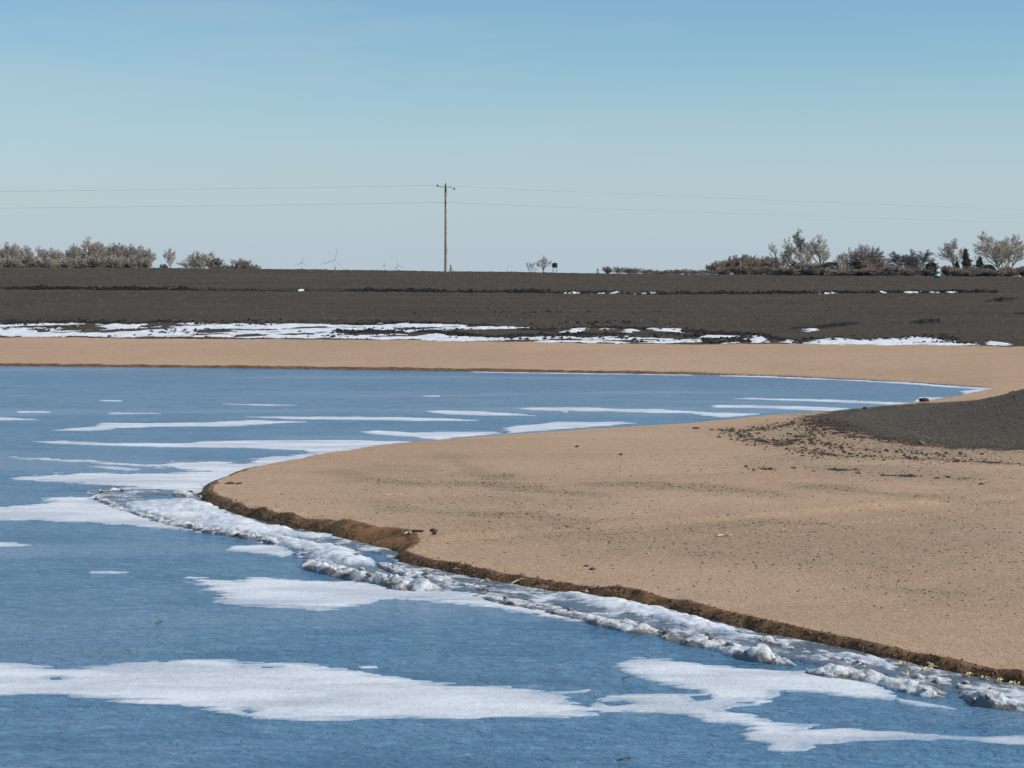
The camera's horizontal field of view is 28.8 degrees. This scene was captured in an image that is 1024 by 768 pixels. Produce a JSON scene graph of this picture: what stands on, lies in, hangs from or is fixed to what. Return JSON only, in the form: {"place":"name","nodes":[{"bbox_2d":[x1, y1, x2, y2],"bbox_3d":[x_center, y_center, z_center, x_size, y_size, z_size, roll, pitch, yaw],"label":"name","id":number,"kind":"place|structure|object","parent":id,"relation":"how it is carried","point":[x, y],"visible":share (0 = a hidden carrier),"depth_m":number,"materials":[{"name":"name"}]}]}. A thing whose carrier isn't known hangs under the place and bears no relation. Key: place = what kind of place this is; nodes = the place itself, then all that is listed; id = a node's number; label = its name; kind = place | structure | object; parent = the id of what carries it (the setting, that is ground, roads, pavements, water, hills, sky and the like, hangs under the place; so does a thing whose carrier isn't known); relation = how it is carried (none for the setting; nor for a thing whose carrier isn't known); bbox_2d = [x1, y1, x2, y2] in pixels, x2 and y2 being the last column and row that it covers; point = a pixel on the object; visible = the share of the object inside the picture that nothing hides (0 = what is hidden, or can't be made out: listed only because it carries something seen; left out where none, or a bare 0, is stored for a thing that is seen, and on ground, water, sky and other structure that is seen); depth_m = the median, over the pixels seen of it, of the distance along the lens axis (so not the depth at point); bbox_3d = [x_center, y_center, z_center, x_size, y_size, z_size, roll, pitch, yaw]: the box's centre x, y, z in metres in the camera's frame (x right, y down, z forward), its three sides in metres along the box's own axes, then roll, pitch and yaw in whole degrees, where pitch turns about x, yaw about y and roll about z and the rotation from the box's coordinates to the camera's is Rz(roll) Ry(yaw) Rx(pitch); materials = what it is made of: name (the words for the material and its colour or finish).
{"place":"outdoors","nodes":[
{"label":"outdoors","id":0,"kind":"place"},
{"bbox_2d":[0,366,1023,767],"bbox_3d":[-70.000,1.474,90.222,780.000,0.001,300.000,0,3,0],"label":"lake water","id":1,"kind":"structure","parent":0,"point":[60,608],"depth_m":36.66,"materials":[{"name":"liquid"}]},
{"bbox_2d":[0,542,31,546],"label":"ice sheet","id":2,"kind":"object","parent":1,"relation":"on","point":[6,544],"visible":1,"depth_m":47.61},
{"bbox_2d":[18,458,162,467],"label":"ice sheet","id":3,"kind":"object","parent":1,"relation":"on","point":[113,463],"visible":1,"depth_m":68.26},
{"bbox_2d":[0,496,200,531],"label":"ice sheet","id":4,"kind":"object","parent":1,"relation":"on","point":[71,509],"visible":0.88,"depth_m":53.72,"materials":[{"name":"ice"}]},
{"bbox_2d":[88,571,128,573],"bbox_3d":[-8.746,4.088,43.254,0.986,0.028,0.439,0,3,0],"label":"ice sheet","id":5,"kind":"object","parent":1,"relation":"on","point":[103,572],"visible":1,"depth_m":43.17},
{"bbox_2d":[90,466,140,470],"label":"ice sheet","id":6,"kind":"object","parent":1,"relation":"on","point":[116,468],"visible":1,"depth_m":66.09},
{"bbox_2d":[10,453,311,492],"bbox_3d":[-9.072,2.849,65.405,8.846,0.031,12.359,2,4,36],"label":"ice sheet","id":7,"kind":"object","parent":1,"relation":"on","point":[196,482],"visible":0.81,"depth_m":63.26,"materials":[{"name":"ice"}]},
{"bbox_2d":[54,420,304,430],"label":"ice sheet","id":8,"kind":"object","parent":1,"relation":"on","point":[103,426],"visible":1,"depth_m":85.27,"materials":[{"name":"ice"}]},
{"bbox_2d":[95,497,279,545],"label":"ice ridge","id":9,"kind":"structure","parent":1,"relation":"on","point":[266,539],"depth_m":50.25,"materials":[{"name":"ice"}]},
{"bbox_2d":[32,440,411,453],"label":"ice sheet","id":10,"kind":"object","parent":1,"relation":"on","point":[317,446],"visible":0.99,"depth_m":75.36,"materials":[{"name":"ice"}]},
{"bbox_2d":[122,498,333,537],"bbox_3d":[-7.768,3.507,52.304,2.757,0.179,10.071,-2,4,-30],"label":"ice shelf","id":11,"kind":"object","parent":1,"relation":"on","point":[204,513],"visible":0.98,"depth_m":52.60,"materials":[{"name":"ice"}]},
{"bbox_2d":[224,545,294,557],"bbox_3d":[-5.717,3.892,46.763,2.287,0.027,1.458,2,4,38],"label":"ice sheet","id":12,"kind":"object","parent":1,"relation":"on","point":[277,551],"visible":1,"depth_m":46.66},
{"bbox_2d":[0,659,598,720],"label":"ice sheet","id":13,"kind":"object","parent":1,"relation":"on","point":[297,691],"visible":1,"depth_m":30.89,"materials":[{"name":"ice"}]},
{"bbox_2d":[262,533,375,565],"bbox_3d":[-4.583,3.813,46.925,1.403,0.167,6.212,-2,4,-27],"label":"ice shelf","id":14,"kind":"object","parent":1,"relation":"on","point":[339,555],"visible":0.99,"depth_m":45.98,"materials":[{"name":"ice"}]},
{"bbox_2d":[256,416,478,420],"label":"ice sheet","id":15,"kind":"object","parent":1,"relation":"on","point":[374,418],"visible":1,"depth_m":88.77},
{"bbox_2d":[300,559,443,591],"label":"ice ridge","id":16,"kind":"structure","parent":1,"relation":"on","point":[405,583],"depth_m":41.79,"materials":[{"name":"ice"}]},
{"bbox_2d":[184,576,583,621],"bbox_3d":[-2.634,4.268,40.005,9.752,0.029,3.743,1,3,13],"label":"ice sheet","id":17,"kind":"object","parent":1,"relation":"on","point":[267,592],"visible":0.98,"depth_m":40.08,"materials":[{"name":"ice"}]},
{"bbox_2d":[364,430,500,439],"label":"ice sheet","id":18,"kind":"object","parent":1,"relation":"on","point":[435,435],"visible":1,"depth_m":80.01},
{"bbox_2d":[377,562,535,595],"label":"ice ridge","id":19,"kind":"structure","parent":1,"relation":"on","point":[413,573],"depth_m":42.23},
{"bbox_2d":[426,410,535,415],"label":"ice sheet","id":20,"kind":"object","parent":1,"relation":"on","point":[482,413],"visible":1,"depth_m":91.97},
{"bbox_2d":[79,486,1023,700],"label":"slush ice","id":21,"kind":"structure","parent":1,"relation":"on","point":[812,656],"depth_m":37.81,"materials":[{"name":"ice"}]},
{"bbox_2d":[545,689,590,693],"bbox_3d":[0.759,4.779,30.884,1.062,0.025,0.210,-1,3,-17],"label":"ice sheet","id":22,"kind":"object","parent":1,"relation":"on","point":[565,692],"visible":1,"depth_m":30.88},
{"bbox_2d":[502,422,634,433],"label":"ice sheet","id":23,"kind":"object","parent":1,"relation":"on","point":[544,426],"visible":1,"depth_m":84.22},
{"bbox_2d":[481,595,658,635],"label":"ice ridge","id":24,"kind":"structure","parent":1,"relation":"on","point":[626,625],"depth_m":37.17,"materials":[{"name":"ice"}]},
{"bbox_2d":[478,372,687,374],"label":"ice sheet","id":25,"kind":"object","parent":1,"relation":"on","point":[580,373],"visible":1,"depth_m":128.44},
{"bbox_2d":[518,407,759,416],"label":"ice sheet","id":26,"kind":"object","parent":1,"relation":"on","point":[712,414],"visible":1,"depth_m":93.94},
{"bbox_2d":[547,591,760,637],"bbox_3d":[2.673,4.319,37.978,1.348,0.155,6.238,-2,4,-36],"label":"ice shelf","id":27,"kind":"object","parent":1,"relation":"on","point":[663,614],"visible":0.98,"depth_m":37.66,"materials":[{"name":"ice"}]},
{"bbox_2d":[659,630,798,666],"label":"ice ridge","id":28,"kind":"structure","parent":1,"relation":"on","point":[760,653],"depth_m":34.00,"materials":[{"name":"ice"}]},
{"bbox_2d":[711,405,849,410],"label":"ice sheet","id":29,"kind":"object","parent":1,"relation":"on","point":[785,407],"visible":0.99,"depth_m":96.04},
{"bbox_2d":[589,657,1023,753],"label":"ice sheet","id":30,"kind":"object","parent":1,"relation":"on","point":[724,687],"visible":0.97,"depth_m":30.44,"materials":[{"name":"ice"}]},
{"bbox_2d":[734,398,902,404],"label":"ice sheet","id":31,"kind":"object","parent":1,"relation":"on","point":[854,401],"visible":1,"depth_m":101.25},
{"bbox_2d":[755,635,893,669],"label":"ice ridge","id":32,"kind":"structure","parent":1,"relation":"on","point":[768,639],"depth_m":33.64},
{"bbox_2d":[719,375,992,389],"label":"ice sheet","id":33,"kind":"object","parent":1,"relation":"on","point":[864,381],"visible":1,"depth_m":119.11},
{"bbox_2d":[834,652,897,667],"bbox_3d":[5.874,4.598,33.275,0.679,0.120,1.554,-3,4,-42],"label":"ice shelf","id":34,"kind":"object","parent":1,"relation":"on","point":[872,659],"visible":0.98,"depth_m":33.24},
{"bbox_2d":[805,663,945,697],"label":"ice ridge","id":35,"kind":"structure","parent":1,"relation":"on","point":[909,686],"depth_m":31.58,"materials":[{"name":"ice"}]},
{"bbox_2d":[895,698,958,709],"bbox_3d":[6.213,4.826,30.013,1.117,0.028,0.320,2,4,37],"label":"ice sheet","id":36,"kind":"object","parent":1,"relation":"on","point":[911,702],"visible":1,"depth_m":30.03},
{"bbox_2d":[909,673,1010,698],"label":"ice ridge","id":37,"kind":"structure","parent":1,"relation":"on","point":[929,678],"depth_m":31.55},
{"bbox_2d":[957,689,1023,712],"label":"ice ridge","id":38,"kind":"structure","parent":1,"relation":"on","point":[999,701],"depth_m":29.82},
{"bbox_2d":[0,362,1023,685],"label":"sand spit","id":39,"kind":"structure","parent":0,"point":[986,636],"depth_m":50.30,"materials":[{"name":"sand"}]},
{"bbox_2d":[198,490,1023,684],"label":"bank crumbs","id":40,"kind":"object","parent":39,"relation":"on","point":[994,672],"visible":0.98,"depth_m":39.66,"materials":[{"name":"brown soil"}]},
{"bbox_2d":[218,431,1023,625],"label":"pale grit","id":41,"kind":"object","parent":39,"relation":"on","point":[720,510],"visible":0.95,"depth_m":51.48,"materials":[{"name":"gravel"}]},
{"bbox_2d":[219,432,1023,617],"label":"dark grit","id":42,"kind":"object","parent":39,"relation":"on","point":[727,514],"visible":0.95,"depth_m":50.38,"materials":[{"name":"soil"}]},
{"bbox_2d":[708,418,1020,484],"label":"soil clods","id":43,"kind":"object","parent":39,"relation":"on","point":[821,421],"visible":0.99,"depth_m":75.34,"materials":[{"name":"soil"}]},
{"bbox_2d":[730,417,1023,465],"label":"mound crumbs","id":44,"kind":"object","parent":39,"relation":"on","point":[952,450],"visible":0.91,"depth_m":73.76,"materials":[{"name":"soil"}]},
{"bbox_2d":[826,389,1023,447],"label":"soil mound","id":45,"kind":"object","parent":39,"relation":"on","point":[999,432],"visible":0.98,"depth_m":80.65,"materials":[{"name":"soil"}]},
{"bbox_2d":[813,389,1023,448],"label":"mound clods","id":46,"kind":"object","parent":45,"relation":"on","point":[936,414],"visible":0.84,"depth_m":83.23,"materials":[{"name":"brown soil"}]},
{"bbox_2d":[0,267,1023,346],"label":"ploughed field","id":47,"kind":"structure","parent":0,"point":[333,298],"depth_m":187.03,"materials":[{"name":"soil"}]},
{"bbox_2d":[0,322,701,343],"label":"snow drift","id":48,"kind":"object","parent":47,"relation":"on","point":[21,332],"visible":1,"depth_m":158.38,"materials":[{"name":"snow"}]},
{"bbox_2d":[436,183,454,271],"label":"utility pole","id":49,"kind":"object","parent":47,"relation":"on","point":[446,246],"visible":0.94,"depth_m":248.23,"materials":[{"name":"brown wood"}]},
{"bbox_2d":[2,310,974,343],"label":"snow patches","id":50,"kind":"object","parent":47,"relation":"on","point":[726,339],"visible":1,"depth_m":149.44,"materials":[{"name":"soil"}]},
{"bbox_2d":[459,326,528,329],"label":"snow drift","id":51,"kind":"object","parent":47,"relation":"on","point":[493,327],"visible":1,"depth_m":156.39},
{"bbox_2d":[0,284,1021,342],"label":"wet soil clods","id":52,"kind":"object","parent":47,"relation":"on","point":[568,291],"visible":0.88,"depth_m":203.80,"materials":[{"name":"soil"}]},
{"bbox_2d":[646,328,683,332],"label":"snow drift","id":53,"kind":"object","parent":47,"relation":"on","point":[666,329],"visible":0.98,"depth_m":153.83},
{"bbox_2d":[697,335,746,343],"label":"snow drift","id":54,"kind":"object","parent":47,"relation":"on","point":[717,336],"visible":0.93,"depth_m":146.17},
{"bbox_2d":[0,336,1023,385],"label":"beach","id":55,"kind":"structure","parent":0,"point":[984,365],"depth_m":137.30,"materials":[{"name":"sand"}]},
{"bbox_2d":[803,336,973,345],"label":"snow drift","id":56,"kind":"object","parent":55,"relation":"on","point":[879,341],"visible":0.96,"depth_m":139.87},
{"bbox_2d":[0,0,1023,272],"label":"sky","id":57,"kind":"structure","parent":0,"point":[893,104],"materials":[{"name":"blue"}]},
{"bbox_2d":[595,273,1015,276],"bbox_3d":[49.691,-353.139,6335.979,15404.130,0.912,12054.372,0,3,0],"label":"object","id":58,"kind":"structure","parent":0,"point":[942,274],"depth_m":1093.66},
{"bbox_2d":[0,242,19,258],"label":"bare tree","id":59,"kind":"object","parent":58,"relation":"on","point":[9,252],"visible":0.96,"depth_m":548.04,"materials":[{"name":"grey plant"}]},
{"bbox_2d":[1,256,27,267],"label":"bare shrub","id":60,"kind":"object","parent":58,"relation":"on","point":[11,262],"visible":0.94,"depth_m":538.66,"materials":[{"name":"grey plant"}]},
{"bbox_2d":[19,256,40,267],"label":"bare shrub","id":61,"kind":"object","parent":58,"relation":"on","point":[30,264],"visible":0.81,"depth_m":541.69,"materials":[{"name":"grey plant"}]},
{"bbox_2d":[23,246,42,266],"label":"bare tree","id":62,"kind":"object","parent":58,"relation":"on","point":[32,254],"visible":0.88,"depth_m":542.32,"materials":[{"name":"grey plant"}]},
{"bbox_2d":[33,257,58,267],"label":"bare shrub","id":63,"kind":"object","parent":58,"relation":"on","point":[48,263],"visible":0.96,"depth_m":536.17,"materials":[{"name":"grey plant"}]},
{"bbox_2d":[55,257,74,267],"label":"bare shrub","id":64,"kind":"object","parent":58,"relation":"on","point":[65,263],"visible":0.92,"depth_m":539.16,"materials":[{"name":"grey plant"}]},
{"bbox_2d":[59,246,81,261],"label":"bare tree","id":65,"kind":"object","parent":58,"relation":"on","point":[71,254],"visible":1,"depth_m":542.86,"materials":[{"name":"grey plant"}]},
{"bbox_2d":[70,255,89,267],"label":"bare shrub","id":66,"kind":"object","parent":58,"relation":"on","point":[78,262],"visible":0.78,"depth_m":541.60,"materials":[{"name":"grey plant"}]},
{"bbox_2d":[76,236,106,258],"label":"bare tree","id":67,"kind":"object","parent":58,"relation":"on","point":[92,246],"visible":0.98,"depth_m":546.40,"materials":[{"name":"grey plant"}]},
{"bbox_2d":[82,255,109,267],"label":"bare shrub","id":68,"kind":"object","parent":58,"relation":"on","point":[93,262],"visible":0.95,"depth_m":535.69,"materials":[{"name":"grey plant"}]},
{"bbox_2d":[101,242,126,259],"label":"bare tree","id":69,"kind":"object","parent":58,"relation":"on","point":[114,252],"visible":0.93,"depth_m":543.38,"materials":[{"name":"grey plant"}]},
{"bbox_2d":[104,255,128,267],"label":"bare shrub","id":70,"kind":"object","parent":58,"relation":"on","point":[113,261],"visible":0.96,"depth_m":538.84,"materials":[{"name":"grey plant"}]},
{"bbox_2d":[123,255,137,267],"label":"bare shrub","id":71,"kind":"object","parent":58,"relation":"on","point":[130,262],"visible":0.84,"depth_m":541.67,"materials":[{"name":"grey plant"}]},
{"bbox_2d":[123,243,142,258],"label":"bare tree","id":72,"kind":"object","parent":58,"relation":"on","point":[133,252],"visible":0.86,"depth_m":548.87,"materials":[{"name":"grey plant"}]},
{"bbox_2d":[133,257,154,267],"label":"bare shrub","id":73,"kind":"object","parent":58,"relation":"on","point":[142,262],"visible":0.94,"depth_m":535.66,"materials":[{"name":"grey plant"}]},
{"bbox_2d":[163,248,175,267],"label":"bare tree","id":74,"kind":"object","parent":58,"relation":"on","point":[171,258],"visible":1,"depth_m":549.24,"materials":[{"name":"grey plant"}]},
{"bbox_2d":[176,251,217,268],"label":"bush","id":75,"kind":"object","parent":58,"relation":"on","point":[193,260],"visible":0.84,"depth_m":537.34,"materials":[{"name":"grey plant"}]},
{"bbox_2d":[202,255,227,268],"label":"bare shrub","id":76,"kind":"object","parent":58,"relation":"on","point":[214,263],"visible":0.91,"depth_m":528.20,"materials":[{"name":"grey plant"}]},
{"bbox_2d":[227,258,257,268],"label":"bare shrub","id":77,"kind":"object","parent":58,"relation":"on","point":[240,263],"visible":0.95,"depth_m":537.96,"materials":[{"name":"grey plant"}]},
{"bbox_2d":[707,260,731,271],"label":"bare shrub","id":78,"kind":"object","parent":58,"relation":"on","point":[720,264],"visible":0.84,"depth_m":508.01,"materials":[{"name":"brown plant"}]},
{"bbox_2d":[712,267,733,274],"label":"bare shrub","id":79,"kind":"object","parent":58,"relation":"on","point":[724,271],"visible":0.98,"depth_m":498.25,"materials":[{"name":"brown plant"}]},
{"bbox_2d":[723,255,747,274],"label":"bare shrub","id":80,"kind":"object","parent":58,"relation":"on","point":[735,262],"visible":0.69,"depth_m":508.38,"materials":[{"name":"brown plant"}]},
{"bbox_2d":[727,265,749,274],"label":"bare shrub","id":81,"kind":"object","parent":58,"relation":"on","point":[737,270],"visible":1,"depth_m":498.06,"materials":[{"name":"brown plant"}]},
{"bbox_2d":[741,266,766,274],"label":"bare shrub","id":82,"kind":"object","parent":58,"relation":"on","point":[753,271],"visible":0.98,"depth_m":498.81,"materials":[{"name":"brown plant"}]},
{"bbox_2d":[743,255,767,274],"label":"bare shrub","id":83,"kind":"object","parent":58,"relation":"on","point":[754,262],"visible":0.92,"depth_m":503.05,"materials":[{"name":"brown plant"}]},
{"bbox_2d":[759,256,781,269],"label":"bare shrub","id":84,"kind":"object","parent":58,"relation":"on","point":[767,264],"visible":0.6,"depth_m":508.12,"materials":[{"name":"brown plant"}]},
{"bbox_2d":[764,243,796,270],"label":"bare tree","id":85,"kind":"object","parent":58,"relation":"on","point":[775,252],"visible":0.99,"depth_m":428.94,"materials":[{"name":"grey plant"}]},
{"bbox_2d":[775,268,800,274],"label":"brush","id":86,"kind":"object","parent":58,"relation":"on","point":[790,270],"visible":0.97,"depth_m":384.13,"materials":[{"name":"brown plant"}]},
{"bbox_2d":[779,242,797,266],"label":"bare tree","id":87,"kind":"object","parent":58,"relation":"on","point":[786,254],"visible":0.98,"depth_m":429.22,"materials":[{"name":"grey plant"}]},
{"bbox_2d":[787,258,809,269],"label":"bare shrub","id":88,"kind":"object","parent":58,"relation":"on","point":[797,265],"visible":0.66,"depth_m":413.36,"materials":[{"name":"grey plant"}]},
{"bbox_2d":[783,229,816,260],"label":"bare tree","id":89,"kind":"object","parent":58,"relation":"on","point":[799,243],"visible":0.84,"depth_m":439.16,"materials":[{"name":"grey plant"}]},
{"bbox_2d":[795,245,814,263],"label":"bare tree","id":90,"kind":"object","parent":58,"relation":"on","point":[804,250],"visible":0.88,"depth_m":423.97,"materials":[{"name":"grey plant"}]},
{"bbox_2d":[798,268,820,275],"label":"brush","id":91,"kind":"object","parent":58,"relation":"on","point":[810,271],"visible":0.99,"depth_m":385.38,"materials":[{"name":"brown plant"}]},
{"bbox_2d":[803,234,830,262],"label":"bare tree","id":92,"kind":"object","parent":58,"relation":"on","point":[819,248],"visible":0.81,"depth_m":443.70,"materials":[{"name":"grey plant"}]},
{"bbox_2d":[817,262,848,269],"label":"juniper","id":93,"kind":"object","parent":58,"relation":"on","point":[829,264],"visible":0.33,"depth_m":403.66,"materials":[{"name":"green plant"}]},
{"bbox_2d":[824,269,853,275],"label":"brush","id":94,"kind":"object","parent":58,"relation":"on","point":[839,272],"visible":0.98,"depth_m":383.25,"materials":[{"name":"brown plant"}]},
{"bbox_2d":[846,260,866,275],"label":"juniper","id":95,"kind":"object","parent":58,"relation":"on","point":[855,263],"visible":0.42,"depth_m":403.63,"materials":[{"name":"green plant"}]},
{"bbox_2d":[848,243,888,267],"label":"bare tree","id":96,"kind":"object","parent":58,"relation":"on","point":[859,256],"visible":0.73,"depth_m":438.29,"materials":[{"name":"grey plant"}]},
{"bbox_2d":[863,256,887,269],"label":"bare shrub","id":97,"kind":"object","parent":58,"relation":"on","point":[878,261],"visible":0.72,"depth_m":428.65,"materials":[{"name":"brown plant"}]},
{"bbox_2d":[869,270,896,275],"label":"brush","id":98,"kind":"object","parent":58,"relation":"on","point":[884,273],"visible":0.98,"depth_m":387.08,"materials":[{"name":"brown plant"}]},
{"bbox_2d":[895,268,919,275],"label":"brush","id":99,"kind":"object","parent":58,"relation":"on","point":[909,272],"visible":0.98,"depth_m":384.58,"materials":[{"name":"brown plant"}]},
{"bbox_2d":[884,249,937,275],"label":"bare tree","id":100,"kind":"object","parent":58,"relation":"on","point":[910,260],"visible":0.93,"depth_m":438.16,"materials":[{"name":"grey plant"}]},
{"bbox_2d":[924,262,939,275],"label":"juniper","id":101,"kind":"object","parent":58,"relation":"on","point":[929,265],"visible":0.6,"depth_m":403.87,"materials":[{"name":"green plant"}]},
{"bbox_2d":[934,237,968,266],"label":"bare tree","id":102,"kind":"object","parent":58,"relation":"on","point":[951,257],"visible":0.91,"depth_m":519.90,"materials":[{"name":"grey plant"}]},
{"bbox_2d":[958,248,974,275],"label":"cedar","id":103,"kind":"object","parent":58,"relation":"on","point":[966,262],"visible":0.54,"depth_m":403.95,"materials":[{"name":"green plant"}]},
{"bbox_2d":[972,231,1023,276],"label":"bare tree","id":104,"kind":"object","parent":58,"relation":"on","point":[999,254],"visible":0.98,"depth_m":418.47,"materials":[{"name":"grey plant"}]},
{"bbox_2d":[997,235,1023,276],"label":"bare tree","id":105,"kind":"object","parent":58,"relation":"on","point":[1017,242],"visible":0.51,"depth_m":427.14,"materials":[{"name":"grey plant"}]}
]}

